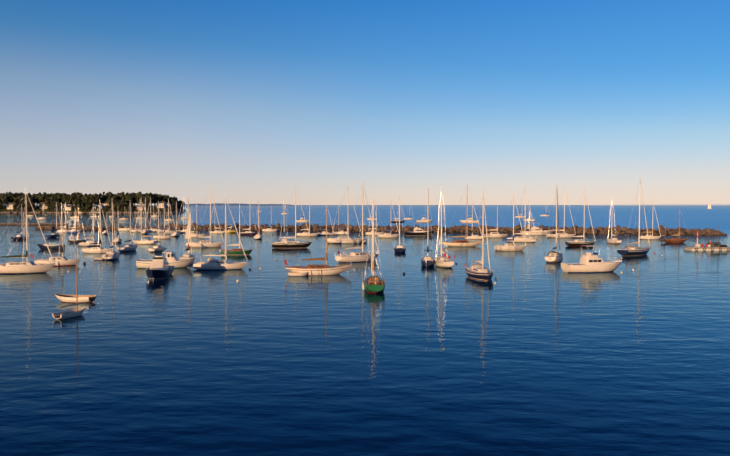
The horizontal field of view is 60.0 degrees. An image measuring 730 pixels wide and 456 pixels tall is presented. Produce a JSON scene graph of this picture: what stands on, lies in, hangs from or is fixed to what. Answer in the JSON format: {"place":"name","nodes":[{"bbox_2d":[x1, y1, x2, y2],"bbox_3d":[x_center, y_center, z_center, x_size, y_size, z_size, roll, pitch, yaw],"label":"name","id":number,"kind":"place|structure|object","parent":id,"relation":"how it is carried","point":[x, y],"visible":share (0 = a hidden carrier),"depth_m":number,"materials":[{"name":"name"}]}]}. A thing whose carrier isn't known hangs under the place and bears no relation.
{"place":"outdoors","nodes":[
{"label":"outdoors","id":0,"kind":"place"},
{"bbox_2d":[0,206,185,213],"bbox_3d":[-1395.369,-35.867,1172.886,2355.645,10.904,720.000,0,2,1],"label":"headland terrain","id":1,"kind":"structure","parent":0,"point":[81,209],"depth_m":851.32,"materials":[{"name":"green plant"}]},
{"bbox_2d":[0,196,9,202],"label":"headland tree","id":2,"kind":"object","parent":1,"relation":"on","point":[4,199],"visible":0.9,"depth_m":859.11,"materials":[{"name":"green plant"}]},
{"bbox_2d":[6,202,16,208],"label":"shore house","id":3,"kind":"structure","parent":1,"relation":"on","point":[9,205],"depth_m":856.88,"materials":[{"name":"white paint"}]},
{"bbox_2d":[12,194,21,203],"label":"headland tree","id":4,"kind":"object","parent":1,"relation":"on","point":[15,199],"visible":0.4,"depth_m":865.43,"materials":[{"name":"green plant"}]},
{"bbox_2d":[24,196,34,202],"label":"headland tree","id":5,"kind":"object","parent":1,"relation":"on","point":[31,198],"visible":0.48,"depth_m":854.85,"materials":[{"name":"green plant"}]},
{"bbox_2d":[27,202,35,211],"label":"headland tree","id":6,"kind":"object","parent":1,"relation":"on","point":[33,205],"visible":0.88,"depth_m":844.58,"materials":[{"name":"green plant"}]},
{"bbox_2d":[39,201,48,208],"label":"shore house","id":7,"kind":"structure","parent":1,"relation":"on","point":[42,205],"depth_m":855.57,"materials":[{"name":"white paint"}]},
{"bbox_2d":[40,192,50,201],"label":"headland tree","id":8,"kind":"object","parent":1,"relation":"on","point":[44,195],"visible":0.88,"depth_m":861.71,"materials":[{"name":"green plant"}]},
{"bbox_2d":[50,193,60,200],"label":"headland tree","id":9,"kind":"object","parent":1,"relation":"on","point":[54,196],"visible":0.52,"depth_m":859.77,"materials":[{"name":"green plant"}]},
{"bbox_2d":[61,194,71,204],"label":"headland tree","id":10,"kind":"object","parent":1,"relation":"on","point":[64,198],"visible":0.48,"depth_m":849.51,"materials":[{"name":"green plant"}]},
{"bbox_2d":[65,196,74,204],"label":"headland tree","id":11,"kind":"object","parent":1,"relation":"on","point":[69,201],"visible":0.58,"depth_m":847.42,"materials":[{"name":"green plant"}]},
{"bbox_2d":[66,205,73,209],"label":"shore house","id":12,"kind":"structure","parent":1,"relation":"on","point":[70,207],"depth_m":843.87,"materials":[{"name":"white paint"}]},
{"bbox_2d":[82,196,89,202],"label":"headland tree","id":13,"kind":"object","parent":1,"relation":"on","point":[87,198],"visible":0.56,"depth_m":847.05,"materials":[{"name":"green plant"}]},
{"bbox_2d":[0,211,177,213],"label":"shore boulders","id":14,"kind":"object","parent":1,"relation":"on","point":[95,212],"visible":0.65,"depth_m":830.72,"materials":[{"name":"stone"}]},
{"bbox_2d":[86,202,93,211],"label":"headland tree","id":15,"kind":"object","parent":1,"relation":"on","point":[88,204],"visible":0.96,"depth_m":835.64,"materials":[{"name":"green plant"}]},
{"bbox_2d":[88,195,99,204],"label":"headland tree","id":16,"kind":"object","parent":1,"relation":"on","point":[95,197],"visible":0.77,"depth_m":849.13,"materials":[{"name":"green plant"}]},
{"bbox_2d":[89,197,98,208],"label":"headland tree","id":17,"kind":"object","parent":1,"relation":"on","point":[91,200],"visible":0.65,"depth_m":847.41,"materials":[{"name":"green plant"}]},
{"bbox_2d":[99,202,108,207],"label":"shore house","id":18,"kind":"structure","parent":1,"relation":"on","point":[103,204],"depth_m":854.68,"materials":[{"name":"white paint"}]},
{"bbox_2d":[108,200,115,211],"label":"headland tree","id":19,"kind":"object","parent":1,"relation":"on","point":[110,203],"visible":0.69,"depth_m":839.00,"materials":[{"name":"green plant"}]},
{"bbox_2d":[106,195,118,203],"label":"headland tree","id":20,"kind":"object","parent":1,"relation":"on","point":[111,198],"visible":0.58,"depth_m":848.72,"materials":[{"name":"green plant"}]},
{"bbox_2d":[119,200,127,207],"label":"headland tree","id":21,"kind":"object","parent":1,"relation":"on","point":[124,203],"visible":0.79,"depth_m":843.31,"materials":[{"name":"green plant"}]},
{"bbox_2d":[125,197,131,206],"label":"headland tree","id":22,"kind":"object","parent":1,"relation":"on","point":[128,200],"visible":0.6,"depth_m":852.83,"materials":[{"name":"green plant"}]},
{"bbox_2d":[131,193,136,206],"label":"headland tree","id":23,"kind":"object","parent":1,"relation":"on","point":[135,196],"visible":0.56,"depth_m":864.76,"materials":[{"name":"green plant"}]},
{"bbox_2d":[137,192,143,204],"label":"headland tree","id":24,"kind":"object","parent":1,"relation":"on","point":[139,197],"visible":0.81,"depth_m":861.48,"materials":[{"name":"green plant"}]},
{"bbox_2d":[143,198,151,205],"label":"headland tree","id":25,"kind":"object","parent":1,"relation":"on","point":[147,201],"visible":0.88,"depth_m":852.25,"materials":[{"name":"green plant"}]},
{"bbox_2d":[157,201,165,207],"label":"shore house","id":26,"kind":"structure","parent":1,"relation":"on","point":[162,204],"depth_m":866.85,"materials":[{"name":"white paint"}]},
{"bbox_2d":[167,203,296,205],"bbox_3d":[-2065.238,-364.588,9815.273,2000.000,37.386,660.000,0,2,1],"label":"shore","id":27,"kind":"structure","parent":0,"point":[223,204],"depth_m":9523.21,"materials":[{"name":"blue"}]},
{"bbox_2d":[0,205,729,455],"bbox_3d":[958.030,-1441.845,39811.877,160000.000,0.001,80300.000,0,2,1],"label":"sea water","id":28,"kind":"structure","parent":0,"point":[531,352],"depth_m":51.65,"materials":[{"name":"blue liquid"}]},
{"bbox_2d":[11,205,27,239],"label":"sailboat","id":29,"kind":"object","parent":28,"relation":"on","point":[20,237],"visible":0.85,"depth_m":207.68,"materials":[{"name":"white plastic"}]},
{"bbox_2d":[0,222,68,224],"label":"jetty","id":30,"kind":"object","parent":28,"relation":"on","point":[32,223],"visible":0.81,"depth_m":351.18,"materials":[{"name":"stone"}]},
{"bbox_2d":[0,190,69,273],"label":"sailboat","id":31,"kind":"object","parent":28,"relation":"on","point":[19,267],"visible":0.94,"depth_m":105.43,"materials":[{"name":"white plastic"}]},
{"bbox_2d":[37,242,64,248],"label":"motor boat","id":32,"kind":"object","parent":28,"relation":"on","point":[56,245],"visible":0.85,"depth_m":163.23,"materials":[{"name":"blue plastic"}]},
{"bbox_2d":[46,203,61,237],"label":"sailboat","id":33,"kind":"object","parent":28,"relation":"on","point":[55,235],"visible":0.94,"depth_m":220.33,"materials":[{"name":"blue plastic"}]},
{"bbox_2d":[30,204,79,265],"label":"sailboat","id":34,"kind":"object","parent":28,"relation":"on","point":[61,261],"visible":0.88,"depth_m":118.44,"materials":[{"name":"white plastic"}]},
{"bbox_2d":[56,203,70,232],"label":"sailboat","id":35,"kind":"object","parent":28,"relation":"on","point":[64,231],"visible":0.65,"depth_m":259.52,"materials":[{"name":"white plastic"}]},
{"bbox_2d":[52,250,88,318],"bbox_3d":[-29.756,5.776,65.130,1.482,6.933,5.174,1,2,19],"label":"sailboat","id":36,"kind":"object","parent":28,"relation":"on","point":[72,313],"visible":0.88,"depth_m":64.60,"materials":[{"name":"white plastic"}]},
{"bbox_2d":[67,209,80,232],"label":"sailboat","id":37,"kind":"object","parent":28,"relation":"on","point":[73,231],"visible":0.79,"depth_m":253.92,"materials":[{"name":"white plastic"}]},
{"bbox_2d":[55,294,95,302],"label":"dinghy","id":38,"kind":"object","parent":28,"relation":"on","point":[87,298],"visible":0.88,"depth_m":73.86,"materials":[{"name":"white plastic"}]},
{"bbox_2d":[68,207,85,242],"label":"sailboat","id":39,"kind":"object","parent":28,"relation":"on","point":[75,241],"visible":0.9,"depth_m":190.51,"materials":[{"name":"white plastic"}]},
{"bbox_2d":[79,210,102,245],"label":"sailboat","id":40,"kind":"object","parent":28,"relation":"on","point":[86,244],"visible":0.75,"depth_m":174.66,"materials":[{"name":"white plastic"}]},
{"bbox_2d":[35,225,157,229],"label":"jetty","id":41,"kind":"object","parent":28,"relation":"on","point":[44,227],"visible":0.19,"depth_m":293.18,"materials":[{"name":"stone"}]},
{"bbox_2d":[82,203,111,252],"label":"sailboat","id":42,"kind":"object","parent":28,"relation":"on","point":[100,249],"visible":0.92,"depth_m":149.27,"materials":[{"name":"white plastic"}]},
{"bbox_2d":[50,224,165,229],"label":"breakwater","id":43,"kind":"object","parent":28,"relation":"in","point":[81,227],"visible":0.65,"depth_m":288.37,"materials":[{"name":"stone"}]},
{"bbox_2d":[102,201,119,259],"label":"sailboat","id":44,"kind":"object","parent":28,"relation":"on","point":[111,255],"visible":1,"depth_m":133.16,"materials":[{"name":"white plastic"}]},
{"bbox_2d":[113,212,121,242],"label":"sailboat","id":45,"kind":"object","parent":28,"relation":"on","point":[118,239],"visible":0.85,"depth_m":191.83,"materials":[{"name":"white plastic"}]},
{"bbox_2d":[119,227,133,230],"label":"motor boat","id":46,"kind":"object","parent":28,"relation":"on","point":[123,229],"visible":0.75,"depth_m":277.31,"materials":[{"name":"white plastic"}]},
{"bbox_2d":[116,204,137,251],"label":"sailboat","id":47,"kind":"object","parent":28,"relation":"on","point":[129,247],"visible":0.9,"depth_m":155.97,"materials":[{"name":"white plastic"}]},
{"bbox_2d":[131,204,146,232],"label":"sailboat","id":48,"kind":"object","parent":28,"relation":"on","point":[137,231],"visible":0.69,"depth_m":261.59,"materials":[{"name":"white plastic"}]},
{"bbox_2d":[132,202,156,243],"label":"sailboat","id":49,"kind":"object","parent":28,"relation":"on","point":[145,241],"visible":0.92,"depth_m":184.11,"materials":[{"name":"white plastic"}]},
{"bbox_2d":[142,198,148,233],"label":"sailboat","id":50,"kind":"object","parent":28,"relation":"on","point":[145,231],"visible":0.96,"depth_m":250.98,"materials":[{"name":"white plastic"}]},
{"bbox_2d":[144,197,161,231],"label":"sailboat","id":51,"kind":"object","parent":28,"relation":"on","point":[153,230],"visible":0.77,"depth_m":267.80,"materials":[{"name":"white plastic"}]},
{"bbox_2d":[148,201,163,251],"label":"sailboat","id":52,"kind":"object","parent":28,"relation":"on","point":[154,247],"visible":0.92,"depth_m":155.64,"materials":[{"name":"white plastic"}]},
{"bbox_2d":[146,248,173,282],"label":"motor boat","id":53,"kind":"object","parent":28,"relation":"on","point":[160,267],"visible":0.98,"depth_m":98.74,"materials":[{"name":"blue plastic"}]},
{"bbox_2d":[153,206,171,238],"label":"sailboat","id":54,"kind":"object","parent":28,"relation":"on","point":[164,237],"visible":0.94,"depth_m":213.10,"materials":[{"name":"white plastic"}]},
{"bbox_2d":[136,244,194,268],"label":"motor boat","id":55,"kind":"object","parent":28,"relation":"on","point":[172,259],"visible":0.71,"depth_m":113.92,"materials":[{"name":"white plastic"}]},
{"bbox_2d":[157,200,175,233],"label":"sailboat","id":56,"kind":"object","parent":28,"relation":"on","point":[168,231],"visible":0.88,"depth_m":250.12,"materials":[{"name":"white plastic"}]},
{"bbox_2d":[172,202,179,236],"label":"sailboat","id":57,"kind":"object","parent":28,"relation":"on","point":[175,234],"visible":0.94,"depth_m":230.65,"materials":[{"name":"white plastic"}]},
{"bbox_2d":[177,200,195,232],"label":"sailboat","id":58,"kind":"object","parent":28,"relation":"on","point":[182,231],"visible":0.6,"depth_m":255.66,"materials":[{"name":"white plastic"}]},
{"bbox_2d":[179,201,194,260],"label":"sailboat","id":59,"kind":"object","parent":28,"relation":"on","point":[185,255],"visible":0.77,"depth_m":128.08,"materials":[{"name":"white plastic"}]},
{"bbox_2d":[191,206,204,237],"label":"sailboat","id":60,"kind":"object","parent":28,"relation":"on","point":[194,235],"visible":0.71,"depth_m":220.78,"materials":[{"name":"white plastic"}]},
{"bbox_2d":[184,187,223,247],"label":"sailboat","id":61,"kind":"object","parent":28,"relation":"on","point":[209,243],"visible":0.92,"depth_m":169.85,"materials":[{"name":"white plastic"}]},
{"bbox_2d":[209,201,224,233],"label":"sailboat","id":62,"kind":"object","parent":28,"relation":"on","point":[216,232],"visible":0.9,"depth_m":249.46,"materials":[{"name":"white plastic"}]},
{"bbox_2d":[193,197,260,269],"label":"sailboat","id":63,"kind":"object","parent":28,"relation":"on","point":[214,264],"visible":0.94,"depth_m":111.22,"materials":[{"name":"white plastic"}]},
{"bbox_2d":[224,218,236,232],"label":"sailboat","id":64,"kind":"object","parent":28,"relation":"on","point":[231,231],"visible":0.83,"depth_m":257.88,"materials":[{"name":"yellow plastic"}]},
{"bbox_2d":[219,203,255,254],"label":"sailboat","id":65,"kind":"object","parent":28,"relation":"on","point":[237,251],"visible":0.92,"depth_m":144.04,"materials":[{"name":"green plastic"}]},
{"bbox_2d":[240,207,257,234],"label":"sailboat","id":66,"kind":"object","parent":28,"relation":"on","point":[247,233],"visible":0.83,"depth_m":238.69,"materials":[{"name":"black plastic"}]},
{"bbox_2d":[254,201,261,238],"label":"sailboat","id":67,"kind":"object","parent":28,"relation":"on","point":[258,236],"visible":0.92,"depth_m":212.93,"materials":[{"name":"white plastic"}]},
{"bbox_2d":[262,214,276,231],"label":"sailboat","id":68,"kind":"object","parent":28,"relation":"on","point":[269,230],"visible":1,"depth_m":269.62,"materials":[{"name":"white plastic"}]},
{"bbox_2d":[280,207,288,242],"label":"sailboat","id":69,"kind":"object","parent":28,"relation":"on","point":[283,240],"visible":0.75,"depth_m":182.16,"materials":[{"name":"white plastic"}]},
{"bbox_2d":[272,185,311,247],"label":"sailboat","id":70,"kind":"object","parent":28,"relation":"on","point":[293,244],"visible":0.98,"depth_m":166.41,"materials":[{"name":"black plastic"}]},
{"bbox_2d":[288,272,314,275],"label":"dinghy","id":71,"kind":"object","parent":28,"relation":"on","point":[296,274],"visible":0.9,"depth_m":101.04,"materials":[{"name":"white plastic"}]},
{"bbox_2d":[296,198,317,236],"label":"sailboat","id":72,"kind":"object","parent":28,"relation":"on","point":[304,234],"visible":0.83,"depth_m":228.64,"materials":[{"name":"white plastic"}]},
{"bbox_2d":[284,206,365,275],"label":"sailboat","id":73,"kind":"object","parent":28,"relation":"on","point":[323,269],"visible":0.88,"depth_m":102.63,"materials":[{"name":"white wood"}]},
{"bbox_2d":[318,206,333,235],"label":"sailboat","id":74,"kind":"object","parent":28,"relation":"on","point":[323,233],"visible":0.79,"depth_m":235.52,"materials":[{"name":"white plastic"}]},
{"bbox_2d":[332,209,347,234],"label":"sailboat","id":75,"kind":"object","parent":28,"relation":"on","point":[339,228],"visible":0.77,"depth_m":243.09,"materials":[{"name":"white plastic"}]},
{"bbox_2d":[327,187,361,243],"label":"sailboat","id":76,"kind":"object","parent":28,"relation":"on","point":[340,240],"visible":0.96,"depth_m":186.48,"materials":[{"name":"white plastic"}]},
{"bbox_2d":[335,181,378,262],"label":"sailboat","id":77,"kind":"object","parent":28,"relation":"on","point":[362,256],"visible":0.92,"depth_m":126.73,"materials":[{"name":"white plastic"}]},
{"bbox_2d":[362,198,384,292],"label":"sailboat","id":78,"kind":"object","parent":28,"relation":"on","point":[373,284],"visible":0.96,"depth_m":83.60,"materials":[{"name":"green wood"}]},
{"bbox_2d":[365,207,383,234],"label":"sailboat","id":79,"kind":"object","parent":28,"relation":"on","point":[370,233],"visible":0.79,"depth_m":237.86,"materials":[{"name":"white plastic"}]},
{"bbox_2d":[378,202,398,237],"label":"sailboat","id":80,"kind":"object","parent":28,"relation":"on","point":[387,235],"visible":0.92,"depth_m":218.98,"materials":[{"name":"white plastic"}]},
{"bbox_2d":[390,206,404,222],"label":"sailboat","id":81,"kind":"object","parent":28,"relation":"on","point":[396,221],"visible":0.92,"depth_m":400.19,"materials":[{"name":"white plastic"}]},
{"bbox_2d":[394,197,405,252],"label":"sailboat","id":82,"kind":"object","parent":28,"relation":"on","point":[399,248],"visible":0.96,"depth_m":152.85,"materials":[{"name":"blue plastic"}]},
{"bbox_2d":[404,223,433,235],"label":"motor boat","id":83,"kind":"object","parent":28,"relation":"on","point":[418,231],"visible":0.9,"depth_m":233.88,"materials":[{"name":"black plastic"}]},
{"bbox_2d":[416,215,432,221],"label":"motor boat","id":84,"kind":"object","parent":28,"relation":"on","point":[423,219],"visible":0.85,"depth_m":413.83,"materials":[{"name":"white plastic"}]},
{"bbox_2d":[421,188,434,265],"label":"sailboat","id":85,"kind":"object","parent":28,"relation":"on","point":[427,260],"visible":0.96,"depth_m":118.91,"materials":[{"name":"blue plastic"}]},
{"bbox_2d":[160,223,727,235],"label":"breakwater rocks","id":86,"kind":"object","parent":28,"relation":"in","point":[618,230],"visible":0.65,"depth_m":256.68,"materials":[{"name":"stone"}]},
{"bbox_2d":[434,188,454,267],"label":"sailboat","id":87,"kind":"object","parent":28,"relation":"on","point":[443,261],"visible":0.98,"depth_m":116.83,"materials":[{"name":"white plastic"}]},
{"bbox_2d":[439,184,481,246],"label":"sailboat","id":88,"kind":"object","parent":28,"relation":"on","point":[460,243],"visible":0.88,"depth_m":172.85,"materials":[{"name":"white plastic"}]},
{"bbox_2d":[460,218,478,222],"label":"motor boat","id":89,"kind":"object","parent":28,"relation":"on","point":[469,220],"visible":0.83,"depth_m":398.70,"materials":[{"name":"white plastic"}]},
{"bbox_2d":[464,203,484,238],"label":"sailboat","id":90,"kind":"object","parent":28,"relation":"on","point":[473,237],"visible":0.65,"depth_m":210.40,"materials":[{"name":"white plastic"}]},
{"bbox_2d":[464,192,495,283],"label":"sailboat","id":91,"kind":"object","parent":28,"relation":"on","point":[478,271],"visible":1,"depth_m":97.03,"materials":[{"name":"black plastic"}]},
{"bbox_2d":[484,205,506,237],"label":"sailboat","id":92,"kind":"object","parent":28,"relation":"on","point":[494,235],"visible":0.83,"depth_m":220.10,"materials":[{"name":"white plastic"}]},
{"bbox_2d":[494,197,525,250],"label":"sailboat","id":93,"kind":"object","parent":28,"relation":"on","point":[509,247],"visible":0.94,"depth_m":157.31,"materials":[{"name":"white plastic"}]},
{"bbox_2d":[507,186,536,241],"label":"sailboat","id":94,"kind":"object","parent":28,"relation":"on","point":[518,239],"visible":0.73,"depth_m":193.52,"materials":[{"name":"white plastic"}]},
{"bbox_2d":[527,212,535,242],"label":"sailboat","id":95,"kind":"object","parent":28,"relation":"on","point":[532,240],"visible":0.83,"depth_m":193.69,"materials":[{"name":"white plastic"}]},
{"bbox_2d":[520,225,551,234],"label":"motor boat","id":96,"kind":"object","parent":28,"relation":"on","point":[538,231],"visible":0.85,"depth_m":237.81,"materials":[{"name":"white plastic"}]},
{"bbox_2d":[544,188,562,262],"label":"sailboat","id":97,"kind":"object","parent":28,"relation":"on","point":[553,256],"visible":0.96,"depth_m":126.96,"materials":[{"name":"white plastic"}]},
{"bbox_2d":[546,186,575,237],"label":"sailboat","id":98,"kind":"object","parent":28,"relation":"on","point":[564,235],"visible":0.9,"depth_m":219.74,"materials":[{"name":"white plastic"}]},
{"bbox_2d":[565,188,595,245],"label":"sailboat","id":99,"kind":"object","parent":28,"relation":"on","point":[577,242],"visible":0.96,"depth_m":175.27,"materials":[{"name":"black plastic"}]},
{"bbox_2d":[561,240,633,272],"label":"motor boat","id":100,"kind":"object","parent":28,"relation":"on","point":[589,262],"visible":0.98,"depth_m":106.94,"materials":[{"name":"white plastic"}]},
{"bbox_2d":[606,200,621,243],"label":"sailboat","id":101,"kind":"object","parent":28,"relation":"on","point":[613,240],"visible":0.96,"depth_m":187.17,"materials":[{"name":"white plastic"}]},
{"bbox_2d":[617,179,654,255],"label":"sailboat","id":102,"kind":"object","parent":28,"relation":"on","point":[632,251],"visible":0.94,"depth_m":142.83,"materials":[{"name":"blue plastic"}]},
{"bbox_2d":[640,202,660,238],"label":"sailboat","id":103,"kind":"object","parent":28,"relation":"on","point":[649,237],"visible":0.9,"depth_m":208.95,"materials":[{"name":"white plastic"}]},
{"bbox_2d":[660,208,687,242],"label":"sailboat","id":104,"kind":"object","parent":28,"relation":"on","point":[674,240],"visible":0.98,"depth_m":189.44,"materials":[{"name":"brown wood"}]},
{"bbox_2d":[684,225,729,250],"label":"floating dock","id":105,"kind":"object","parent":28,"relation":"on","point":[713,246],"visible":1,"depth_m":158.80,"materials":[{"name":"metal"}]},
{"bbox_2d":[0,0,729,204],"label":"sky","id":106,"kind":"structure","parent":0,"point":[247,101],"materials":[{"name":"blue"}]},
{"bbox_2d":[623,204,729,204],"bbox_3d":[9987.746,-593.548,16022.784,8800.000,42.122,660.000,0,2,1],"label":"shore","id":107,"kind":"structure","parent":0,"point":[678,204],"depth_m":15793.58,"materials":[{"name":"blue"}]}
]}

